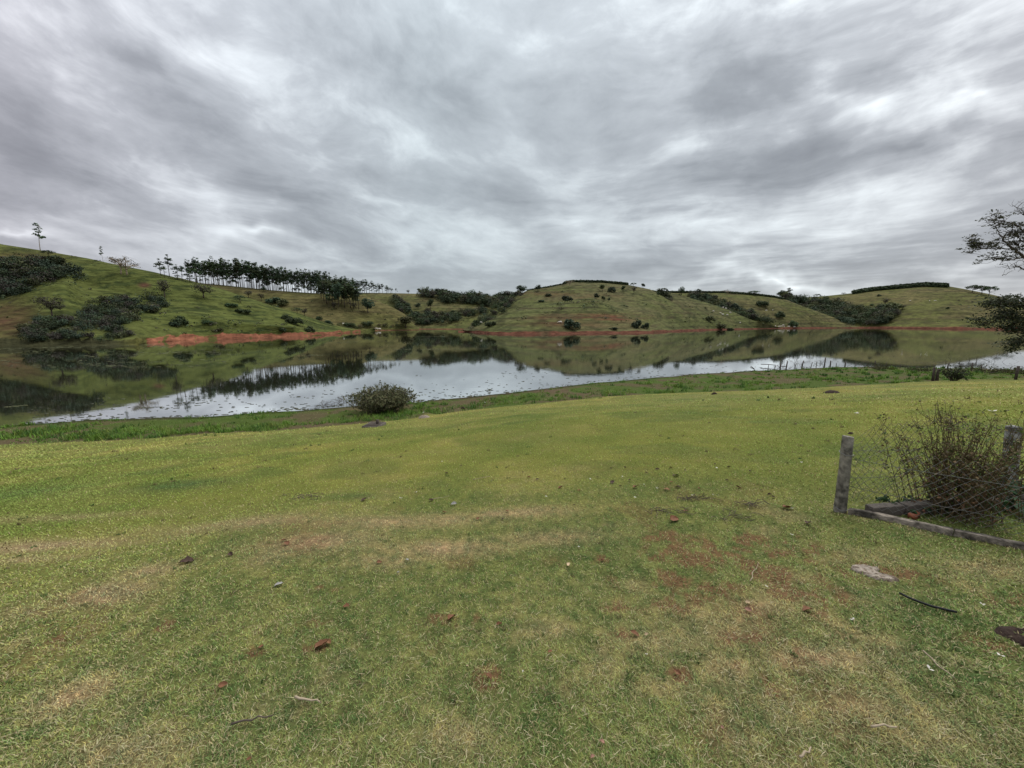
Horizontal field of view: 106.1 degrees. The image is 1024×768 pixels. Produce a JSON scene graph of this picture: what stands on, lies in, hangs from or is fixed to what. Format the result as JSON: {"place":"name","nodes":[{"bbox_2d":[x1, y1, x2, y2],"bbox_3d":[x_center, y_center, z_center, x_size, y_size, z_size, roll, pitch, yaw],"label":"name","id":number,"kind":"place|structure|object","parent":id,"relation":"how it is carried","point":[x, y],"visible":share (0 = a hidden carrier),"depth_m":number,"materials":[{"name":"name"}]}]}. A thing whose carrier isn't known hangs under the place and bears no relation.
{"place":"outdoors","nodes":[
{"label":"outdoors","id":0,"kind":"place"},
{"bbox_2d":[0,244,374,346],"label":"hillside","id":1,"kind":"structure","parent":0,"point":[21,308],"depth_m":161.80,"materials":[{"name":"green plant"}]},
{"bbox_2d":[31,222,45,249],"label":"tree","id":2,"kind":"object","parent":1,"relation":"on","point":[38,234],"visible":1,"depth_m":190.70,"materials":[{"name":"green plant"}]},
{"bbox_2d":[0,252,88,296],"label":"woodland","id":3,"kind":"object","parent":1,"relation":"on","point":[57,267],"visible":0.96,"depth_m":160.44,"materials":[{"name":"green plant"}]},
{"bbox_2d":[30,297,65,315],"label":"tree","id":4,"kind":"object","parent":1,"relation":"on","point":[48,304],"visible":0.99,"depth_m":119.81,"materials":[{"name":"green plant"}]},
{"bbox_2d":[13,313,135,341],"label":"woodland","id":5,"kind":"object","parent":1,"relation":"on","point":[35,332],"visible":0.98,"depth_m":113.53,"materials":[{"name":"green plant"}]},
{"bbox_2d":[73,289,170,324],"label":"woodland","id":6,"kind":"object","parent":1,"relation":"on","point":[114,311],"visible":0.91,"depth_m":141.41,"materials":[{"name":"green plant"}]},
{"bbox_2d":[108,256,138,273],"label":"tree","id":7,"kind":"object","parent":1,"relation":"on","point":[121,262],"visible":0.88,"depth_m":177.15,"materials":[{"name":"green plant"}]},
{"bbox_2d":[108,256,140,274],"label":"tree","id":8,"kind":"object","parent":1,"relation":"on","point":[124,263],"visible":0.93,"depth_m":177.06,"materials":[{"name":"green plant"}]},
{"bbox_2d":[156,279,170,296],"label":"tree","id":9,"kind":"object","parent":1,"relation":"on","point":[164,287],"visible":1,"depth_m":168.29,"materials":[{"name":"green plant"}]},
{"bbox_2d":[161,254,175,276],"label":"eucalyptus tree","id":10,"kind":"object","parent":1,"relation":"on","point":[168,260],"visible":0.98,"depth_m":189.69,"materials":[{"name":"green plant"}]},
{"bbox_2d":[172,264,183,279],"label":"eucalyptus tree","id":11,"kind":"object","parent":1,"relation":"on","point":[176,272],"visible":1,"depth_m":190.14,"materials":[{"name":"green plant"}]},
{"bbox_2d":[171,316,188,324],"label":"bush","id":12,"kind":"object","parent":1,"relation":"on","point":[179,319],"visible":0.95,"depth_m":145.46,"materials":[{"name":"green plant"}]},
{"bbox_2d":[191,265,201,282],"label":"eucalyptus tree","id":13,"kind":"object","parent":1,"relation":"on","point":[194,270],"visible":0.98,"depth_m":195.74,"materials":[{"name":"green plant"}]},
{"bbox_2d":[190,284,213,297],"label":"tree","id":14,"kind":"object","parent":1,"relation":"on","point":[202,288],"visible":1,"depth_m":178.83,"materials":[{"name":"green plant"}]},
{"bbox_2d":[235,308,251,312],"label":"bush","id":15,"kind":"object","parent":1,"relation":"on","point":[243,310],"visible":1,"depth_m":180.27,"materials":[{"name":"green plant"}]},
{"bbox_2d":[285,317,304,323],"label":"bush","id":16,"kind":"object","parent":1,"relation":"on","point":[290,320],"visible":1,"depth_m":193.23,"materials":[{"name":"green plant"}]},
{"bbox_2d":[304,326,315,331],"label":"bush","id":17,"kind":"object","parent":1,"relation":"on","point":[309,329],"visible":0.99,"depth_m":191.22,"materials":[{"name":"green plant"}]},
{"bbox_2d":[176,277,418,330],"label":"hillside","id":18,"kind":"structure","parent":0,"point":[317,306],"depth_m":348.85,"materials":[{"name":"green plant"}]},
{"bbox_2d":[207,256,217,283],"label":"eucalyptus tree","id":19,"kind":"object","parent":18,"relation":"on","point":[211,265],"visible":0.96,"depth_m":371.63,"materials":[{"name":"green plant"}]},
{"bbox_2d":[223,260,234,285],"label":"eucalyptus tree","id":20,"kind":"object","parent":18,"relation":"on","point":[228,265],"visible":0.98,"depth_m":373.54,"materials":[{"name":"green plant"}]},
{"bbox_2d":[231,258,238,286],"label":"eucalyptus tree","id":21,"kind":"object","parent":18,"relation":"on","point":[234,266],"visible":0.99,"depth_m":373.57,"materials":[{"name":"green plant"}]},
{"bbox_2d":[233,259,242,286],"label":"eucalyptus tree","id":22,"kind":"object","parent":18,"relation":"on","point":[239,263],"visible":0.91,"depth_m":375.20,"materials":[{"name":"green plant"}]},
{"bbox_2d":[261,264,272,289],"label":"eucalyptus tree","id":23,"kind":"object","parent":18,"relation":"on","point":[266,269],"visible":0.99,"depth_m":378.22,"materials":[{"name":"green plant"}]},
{"bbox_2d":[266,266,276,289],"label":"eucalyptus tree","id":24,"kind":"object","parent":18,"relation":"on","point":[270,270],"visible":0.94,"depth_m":379.12,"materials":[{"name":"green plant"}]},
{"bbox_2d":[265,297,280,303],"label":"bush","id":25,"kind":"object","parent":18,"relation":"on","point":[275,299],"visible":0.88,"depth_m":339.25,"materials":[{"name":"green plant"}]},
{"bbox_2d":[276,298,288,305],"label":"bush","id":26,"kind":"object","parent":18,"relation":"on","point":[281,302],"visible":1,"depth_m":335.23,"materials":[{"name":"green plant"}]},
{"bbox_2d":[300,268,311,292],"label":"eucalyptus tree","id":27,"kind":"object","parent":18,"relation":"on","point":[305,274],"visible":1,"depth_m":383.19,"materials":[{"name":"green plant"}]},
{"bbox_2d":[314,281,324,298],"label":"eucalyptus tree","id":28,"kind":"object","parent":18,"relation":"on","point":[317,289],"visible":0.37,"depth_m":362.08,"materials":[{"name":"green plant"}]},
{"bbox_2d":[318,280,329,303],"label":"eucalyptus tree","id":29,"kind":"object","parent":18,"relation":"on","point":[324,287],"visible":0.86,"depth_m":346.12,"materials":[{"name":"green plant"}]},
{"bbox_2d":[326,280,340,302],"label":"eucalyptus tree","id":30,"kind":"object","parent":18,"relation":"on","point":[329,285],"visible":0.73,"depth_m":342.84,"materials":[{"name":"green plant"}]},
{"bbox_2d":[330,282,342,306],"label":"eucalyptus tree","id":31,"kind":"object","parent":18,"relation":"on","point":[336,294],"visible":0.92,"depth_m":340.71,"materials":[{"name":"green plant"}]},
{"bbox_2d":[339,281,349,307],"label":"eucalyptus tree","id":32,"kind":"object","parent":18,"relation":"on","point":[343,287],"visible":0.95,"depth_m":340.59,"materials":[{"name":"green plant"}]},
{"bbox_2d":[342,283,358,307],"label":"eucalyptus tree","id":33,"kind":"object","parent":18,"relation":"on","point":[347,288],"visible":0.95,"depth_m":341.49,"materials":[{"name":"green plant"}]},
{"bbox_2d":[350,288,358,303],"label":"eucalyptus tree","id":34,"kind":"object","parent":18,"relation":"on","point":[352,294],"visible":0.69,"depth_m":343.81,"materials":[{"name":"green plant"}]},
{"bbox_2d":[354,289,361,308],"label":"eucalyptus tree","id":35,"kind":"object","parent":18,"relation":"on","point":[357,293],"visible":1,"depth_m":340.86,"materials":[{"name":"green plant"}]},
{"bbox_2d":[328,322,399,328],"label":"scrub","id":36,"kind":"object","parent":18,"relation":"on","point":[362,323],"visible":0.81,"depth_m":317.49,"materials":[{"name":"green plant"}]},
{"bbox_2d":[361,298,374,312],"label":"tree","id":37,"kind":"object","parent":18,"relation":"on","point":[366,304],"visible":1,"depth_m":339.32,"materials":[{"name":"green plant"}]},
{"bbox_2d":[397,316,414,327],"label":"tree","id":38,"kind":"object","parent":18,"relation":"on","point":[406,320],"visible":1,"depth_m":349.62,"materials":[{"name":"green plant"}]},
{"bbox_2d":[290,493,322,499],"bbox_3d":[-2.659,1.466,5.044,0.441,0.120,0.401,0,9,0],"label":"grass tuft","id":39,"kind":"object","parent":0,"point":[302,495],"visible":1,"depth_m":5.01,"materials":[{"name":"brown plant"}]},
{"bbox_2d":[361,293,496,328],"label":"hillside","id":40,"kind":"structure","parent":0,"point":[437,306],"depth_m":495.92,"materials":[{"name":"green plant"}]},
{"bbox_2d":[387,294,441,324],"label":"woodland","id":41,"kind":"object","parent":40,"relation":"on","point":[398,301],"visible":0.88,"depth_m":460.07,"materials":[{"name":"green plant"}]},
{"bbox_2d":[413,304,488,325],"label":"woodland","id":42,"kind":"object","parent":40,"relation":"on","point":[452,315],"visible":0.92,"depth_m":439.76,"materials":[{"name":"green plant"}]},
{"bbox_2d":[415,287,522,308],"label":"woodland","id":43,"kind":"object","parent":40,"relation":"on","point":[445,294],"visible":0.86,"depth_m":524.36,"materials":[{"name":"green plant"}]},
{"bbox_2d":[0,367,1023,767],"bbox_3d":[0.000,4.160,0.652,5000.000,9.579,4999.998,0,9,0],"label":"ground","id":44,"kind":"structure","parent":0,"point":[570,425],"depth_m":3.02,"materials":[{"name":"green plant"}]},
{"bbox_2d":[179,555,195,562],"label":"dead leaf","id":45,"kind":"object","parent":44,"relation":"on","point":[188,559],"visible":1,"depth_m":3.14,"materials":[{"name":"brown plant"}]},
{"bbox_2d":[230,714,272,725],"bbox_3d":[-1.134,1.462,1.680,0.165,0.016,0.015,-2,9,-12],"label":"stick","id":46,"kind":"object","parent":44,"relation":"on","point":[235,722],"visible":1,"depth_m":1.68,"materials":[{"name":"brown wood"}]},
{"bbox_2d":[294,695,320,702],"bbox_3d":[-0.939,1.448,1.768,0.135,0.018,0.014,2,9,12],"label":"stick","id":47,"kind":"object","parent":44,"relation":"on","point":[300,698],"visible":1,"depth_m":1.77,"materials":[{"name":"beige wood"}]},
{"bbox_2d":[314,639,328,648],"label":"dead leaf","id":48,"kind":"object","parent":44,"relation":"on","point":[319,643],"visible":1,"depth_m":2.13,"materials":[{"name":"brown plant"}]},
{"bbox_2d":[362,419,385,427],"bbox_3d":[-6.066,1.784,16.926,0.719,0.401,0.859,1,9,8],"label":"drain grate","id":49,"kind":"object","parent":44,"relation":"on","point":[377,423],"visible":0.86,"depth_m":16.88,"materials":[{"name":"grey concrete"}]},
{"bbox_2d":[343,380,422,413],"bbox_3d":[-8.400,0.824,24.834,4.859,2.169,4.633,7,11,37],"label":"bush","id":50,"kind":"object","parent":44,"relation":"on","point":[383,399],"visible":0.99,"depth_m":24.09,"materials":[{"name":"green plant"}]},
{"bbox_2d":[0,365,1023,444],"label":"shore grass","id":51,"kind":"structure","parent":44,"relation":"on","point":[52,429],"depth_m":23.82,"materials":[{"name":"green plant"}]},
{"bbox_2d":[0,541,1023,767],"bbox_3d":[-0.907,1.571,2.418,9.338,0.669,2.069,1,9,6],"label":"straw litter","id":52,"kind":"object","parent":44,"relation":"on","point":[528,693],"visible":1,"depth_m":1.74,"materials":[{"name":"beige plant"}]},
{"bbox_2d":[645,506,694,515],"bbox_3d":[1.527,1.240,3.739,0.456,0.075,0.193,0,9,0],"label":"twig pile","id":53,"kind":"object","parent":44,"relation":"on","point":[667,510],"visible":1,"depth_m":3.76,"materials":[{"name":"brown plant"}]},
{"bbox_2d":[677,494,721,501],"bbox_3d":[1.965,1.204,4.079,0.442,0.079,0.215,0,9,0],"label":"twig pile","id":54,"kind":"object","parent":44,"relation":"on","point":[690,499],"visible":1,"depth_m":4.07,"materials":[{"name":"brown plant"}]},
{"bbox_2d":[712,509,762,520],"bbox_3d":[2.087,1.220,3.601,0.488,0.068,0.218,0,9,0],"label":"twig pile","id":55,"kind":"object","parent":44,"relation":"on","point":[724,519],"visible":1,"depth_m":3.57,"materials":[{"name":"brown plant"}]},
{"bbox_2d":[735,499,768,508],"bbox_3d":[2.381,1.180,3.791,0.312,0.065,0.167,0,9,0],"label":"twig pile","id":56,"kind":"object","parent":44,"relation":"on","point":[749,505],"visible":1,"depth_m":3.80,"materials":[{"name":"brown plant"}]},
{"bbox_2d":[799,746,811,757],"bbox_3d":[1.130,1.414,1.480,0.084,0.020,0.013,-4,10,-26],"label":"stick","id":57,"kind":"object","parent":44,"relation":"on","point":[802,755],"visible":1,"depth_m":1.47,"materials":[{"name":"beige wood"}]},
{"bbox_2d":[850,564,899,581],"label":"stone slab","id":58,"kind":"structure","parent":44,"relation":"on","point":[867,570],"depth_m":2.63,"materials":[{"name":"stone"}]},
{"bbox_2d":[866,363,893,369],"bbox_3d":[46.173,-2.219,48.396,3.020,0.843,2.805,5,10,28],"label":"bush","id":59,"kind":"object","parent":44,"relation":"on","point":[879,367],"visible":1,"depth_m":48.29,"materials":[{"name":"green plant"}]},
{"bbox_2d":[870,723,896,727],"bbox_3d":[1.507,1.385,1.557,0.102,0.021,0.016,1,9,5],"label":"stick","id":60,"kind":"object","parent":44,"relation":"on","point":[877,725],"visible":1,"depth_m":1.56,"materials":[{"name":"beige wood"}]},
{"bbox_2d":[875,495,918,516],"bbox_3d":[3.547,1.108,3.555,0.286,0.094,0.276,9,12,44],"label":"leafy plant","id":61,"kind":"object","parent":44,"relation":"on","point":[879,499],"visible":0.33,"depth_m":3.59,"materials":[{"name":"green plant"}]},
{"bbox_2d":[907,512,919,519],"bbox_3d":[3.548,1.160,3.401,0.105,0.049,0.056,-5,10,-29],"label":"brick fragment","id":62,"kind":"object","parent":44,"relation":"on","point":[911,515],"visible":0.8,"depth_m":3.38,"materials":[{"name":"orange brick"}]},
{"bbox_2d":[906,367,936,371],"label":"bush","id":63,"kind":"object","parent":44,"relation":"on","point":[920,369],"visible":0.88,"depth_m":45.36,"materials":[{"name":"green plant"}]},
{"bbox_2d":[901,495,951,514],"bbox_3d":[3.791,1.102,3.519,0.327,0.095,0.322,9,12,43],"label":"leafy plant","id":64,"kind":"object","parent":44,"relation":"on","point":[928,509],"visible":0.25,"depth_m":3.55,"materials":[{"name":"green plant"}]},
{"bbox_2d":[899,592,956,612],"bbox_3d":[2.470,1.306,2.296,0.037,0.038,0.238,-6,11,-35],"label":"hose piece","id":65,"kind":"object","parent":44,"relation":"on","point":[929,605],"visible":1,"depth_m":2.28,"materials":[{"name":"black rubber"}]},
{"bbox_2d":[833,418,1023,549],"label":"chain link fence","id":66,"kind":"object","parent":44,"relation":"on","point":[889,512],"visible":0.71,"depth_m":3.47,"materials":[{"name":"metal"}]},
{"bbox_2d":[931,367,940,380],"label":"gate posts","id":67,"kind":"object","parent":44,"relation":"on","point":[934,377],"visible":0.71,"depth_m":36.35,"materials":[{"name":"grey wood"}]},
{"bbox_2d":[922,650,954,677],"bbox_3d":[2.056,1.350,1.859,0.014,0.023,0.164,2,9,10],"label":"stick","id":68,"kind":"object","parent":44,"relation":"on","point":[936,663],"visible":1,"depth_m":1.87,"materials":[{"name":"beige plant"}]},
{"bbox_2d":[874,398,1023,527],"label":"shrub","id":69,"kind":"object","parent":44,"relation":"on","point":[970,457],"visible":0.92,"depth_m":3.30,"materials":[{"name":"green plant"}]},
{"bbox_2d":[938,363,978,380],"bbox_3d":[35.864,-0.953,31.131,1.753,1.498,1.830,0,9,0],"label":"bush","id":70,"kind":"object","parent":44,"relation":"on","point":[955,375],"visible":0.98,"depth_m":30.95,"materials":[{"name":"green plant"}]},
{"bbox_2d":[962,365,1011,373],"bbox_3d":[54.756,-1.675,44.193,3.714,0.936,3.697,0,9,0],"label":"bush","id":71,"kind":"object","parent":44,"relation":"on","point":[992,370],"visible":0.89,"depth_m":44.28,"materials":[{"name":"green plant"}]},
{"bbox_2d":[957,201,1023,353],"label":"tree","id":72,"kind":"object","parent":44,"relation":"on","point":[1015,320],"visible":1,"depth_m":31.99,"materials":[{"name":"green plant"}]},
{"bbox_2d":[972,499,1015,515],"bbox_3d":[4.202,1.069,3.421,0.263,0.136,0.335,-7,11,-37],"label":"leafy plant","id":73,"kind":"object","parent":44,"relation":"on","point":[1006,502],"visible":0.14,"depth_m":3.38,"materials":[{"name":"green plant"}]},
{"bbox_2d":[973,486,1023,514],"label":"leafy plant","id":74,"kind":"object","parent":44,"relation":"on","point":[1009,498],"visible":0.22,"depth_m":3.46,"materials":[{"name":"green plant"}]},
{"bbox_2d":[994,626,1023,646],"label":"soil mound","id":75,"kind":"object","parent":44,"relation":"on","point":[1013,634],"visible":1,"depth_m":2.03,"materials":[{"name":"brown soil"}]},
{"bbox_2d":[995,366,1023,373],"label":"bush","id":76,"kind":"object","parent":44,"relation":"on","point":[1021,371],"visible":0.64,"depth_m":43.04,"materials":[{"name":"green plant"}]},
{"bbox_2d":[996,479,1023,494],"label":"leafy plant","id":77,"kind":"object","parent":44,"relation":"on","point":[1015,484],"visible":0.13,"depth_m":3.62,"materials":[{"name":"green plant"}]},
{"bbox_2d":[1011,366,1019,379],"bbox_3d":[36.253,-0.699,27.697,0.916,1.209,0.164,-1,9,-4],"label":"old post","id":78,"kind":"object","parent":44,"relation":"on","point":[1016,373],"visible":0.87,"depth_m":27.66,"materials":[{"name":"grey wood"}]},
{"bbox_2d":[0,328,1023,425],"bbox_3d":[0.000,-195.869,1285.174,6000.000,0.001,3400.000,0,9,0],"label":"water","id":79,"kind":"structure","parent":0,"point":[39,380],"depth_m":59.95,"materials":[{"name":"grey liquid"}]},
{"bbox_2d":[0,336,644,406],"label":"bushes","id":80,"kind":"object","parent":79,"relation":"on","point":[203,352],"visible":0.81,"depth_m":80.44,"materials":[{"name":"green plant"}]},
{"bbox_2d":[26,356,1011,423],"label":"water weed","id":81,"kind":"object","parent":79,"relation":"on","point":[288,409],"visible":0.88,"depth_m":28.41,"materials":[{"name":"green plant"}]},
{"bbox_2d":[0,0,1023,300],"label":"sky","id":82,"kind":"structure","parent":0,"point":[807,147],"materials":[{"name":"grey"}]},
{"bbox_2d":[458,298,653,333],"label":"hillside","id":83,"kind":"structure","parent":0,"point":[590,319],"depth_m":260.30,"materials":[{"name":"green plant"}]},
{"bbox_2d":[561,296,572,300],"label":"tree","id":84,"kind":"object","parent":83,"relation":"on","point":[565,298],"visible":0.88,"depth_m":326.02,"materials":[{"name":"green plant"}]},
{"bbox_2d":[563,319,580,328],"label":"tree","id":85,"kind":"object","parent":83,"relation":"on","point":[569,322],"visible":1,"depth_m":235.32,"materials":[{"name":"green plant"}]},
{"bbox_2d":[631,320,641,328],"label":"bush","id":86,"kind":"object","parent":83,"relation":"on","point":[637,324],"visible":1,"depth_m":259.06,"materials":[{"name":"green plant"}]},
{"bbox_2d":[463,282,698,330],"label":"hillside","id":87,"kind":"structure","parent":0,"point":[638,308],"depth_m":357.64,"materials":[{"name":"green plant"}]},
{"bbox_2d":[471,291,523,325],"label":"woodland","id":88,"kind":"object","parent":87,"relation":"on","point":[483,318],"visible":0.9,"depth_m":346.26,"materials":[{"name":"green plant"}]},
{"bbox_2d":[527,283,564,290],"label":"coffee rows","id":89,"kind":"object","parent":87,"relation":"on","point":[546,286],"visible":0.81,"depth_m":427.85,"materials":[{"name":"green plant"}]},
{"bbox_2d":[563,279,628,284],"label":"coffee rows","id":90,"kind":"object","parent":87,"relation":"on","point":[604,281],"visible":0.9,"depth_m":429.07,"materials":[{"name":"green plant"}]},
{"bbox_2d":[654,288,670,296],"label":"tree","id":91,"kind":"object","parent":87,"relation":"on","point":[663,292],"visible":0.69,"depth_m":403.00,"materials":[{"name":"green plant"}]},
{"bbox_2d":[649,290,777,331],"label":"hillside","id":92,"kind":"structure","parent":0,"point":[732,319],"depth_m":394.25,"materials":[{"name":"green plant"}]},
{"bbox_2d":[675,293,862,327],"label":"hillside","id":93,"kind":"structure","parent":0,"point":[792,311],"depth_m":522.21,"materials":[{"name":"green plant"}]},
{"bbox_2d":[667,291,783,298],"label":"coffee rows","id":94,"kind":"object","parent":93,"relation":"on","point":[756,294],"visible":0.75,"depth_m":575.73,"materials":[{"name":"green plant"}]},
{"bbox_2d":[687,291,775,323],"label":"woodland","id":95,"kind":"object","parent":93,"relation":"on","point":[748,313],"visible":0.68,"depth_m":496.23,"materials":[{"name":"green plant"}]},
{"bbox_2d":[756,300,768,305],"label":"tree","id":96,"kind":"object","parent":93,"relation":"on","point":[763,303],"visible":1,"depth_m":520.58,"materials":[{"name":"green plant"}]},
{"bbox_2d":[775,311,785,316],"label":"tree","id":97,"kind":"object","parent":93,"relation":"on","point":[780,314],"visible":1,"depth_m":496.52,"materials":[{"name":"green plant"}]},
{"bbox_2d":[796,287,1023,328],"bbox_3d":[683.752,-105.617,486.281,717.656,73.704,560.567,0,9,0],"label":"hillside","id":98,"kind":"structure","parent":0,"point":[920,310],"depth_m":531.41,"materials":[{"name":"green plant"}]},
{"bbox_2d":[0,255,961,333],"bbox_3d":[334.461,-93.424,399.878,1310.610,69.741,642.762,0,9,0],"label":"pasture scrub","id":99,"kind":"object","parent":98,"relation":"on","point":[214,331],"visible":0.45,"depth_m":195.96,"materials":[{"name":"green plant"}]},
{"bbox_2d":[780,290,897,325],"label":"woodland","id":100,"kind":"object","parent":98,"relation":"on","point":[838,307],"visible":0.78,"depth_m":565.84,"materials":[{"name":"green plant"}]},
{"bbox_2d":[872,302,903,320],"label":"woodland","id":101,"kind":"object","parent":98,"relation":"on","point":[898,312],"visible":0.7,"depth_m":537.20,"materials":[{"name":"green plant"}]},
{"bbox_2d":[882,302,902,309],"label":"tree","id":102,"kind":"object","parent":98,"relation":"on","point":[888,305],"visible":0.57,"depth_m":548.45,"materials":[{"name":"green plant"}]},
{"bbox_2d":[851,281,949,293],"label":"coffee rows","id":103,"kind":"object","parent":98,"relation":"on","point":[907,285],"visible":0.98,"depth_m":662.17,"materials":[{"name":"green plant"}]},
{"bbox_2d":[981,286,998,295],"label":"tree","id":104,"kind":"object","parent":98,"relation":"on","point":[994,288],"visible":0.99,"depth_m":575.30,"materials":[{"name":"green plant"}]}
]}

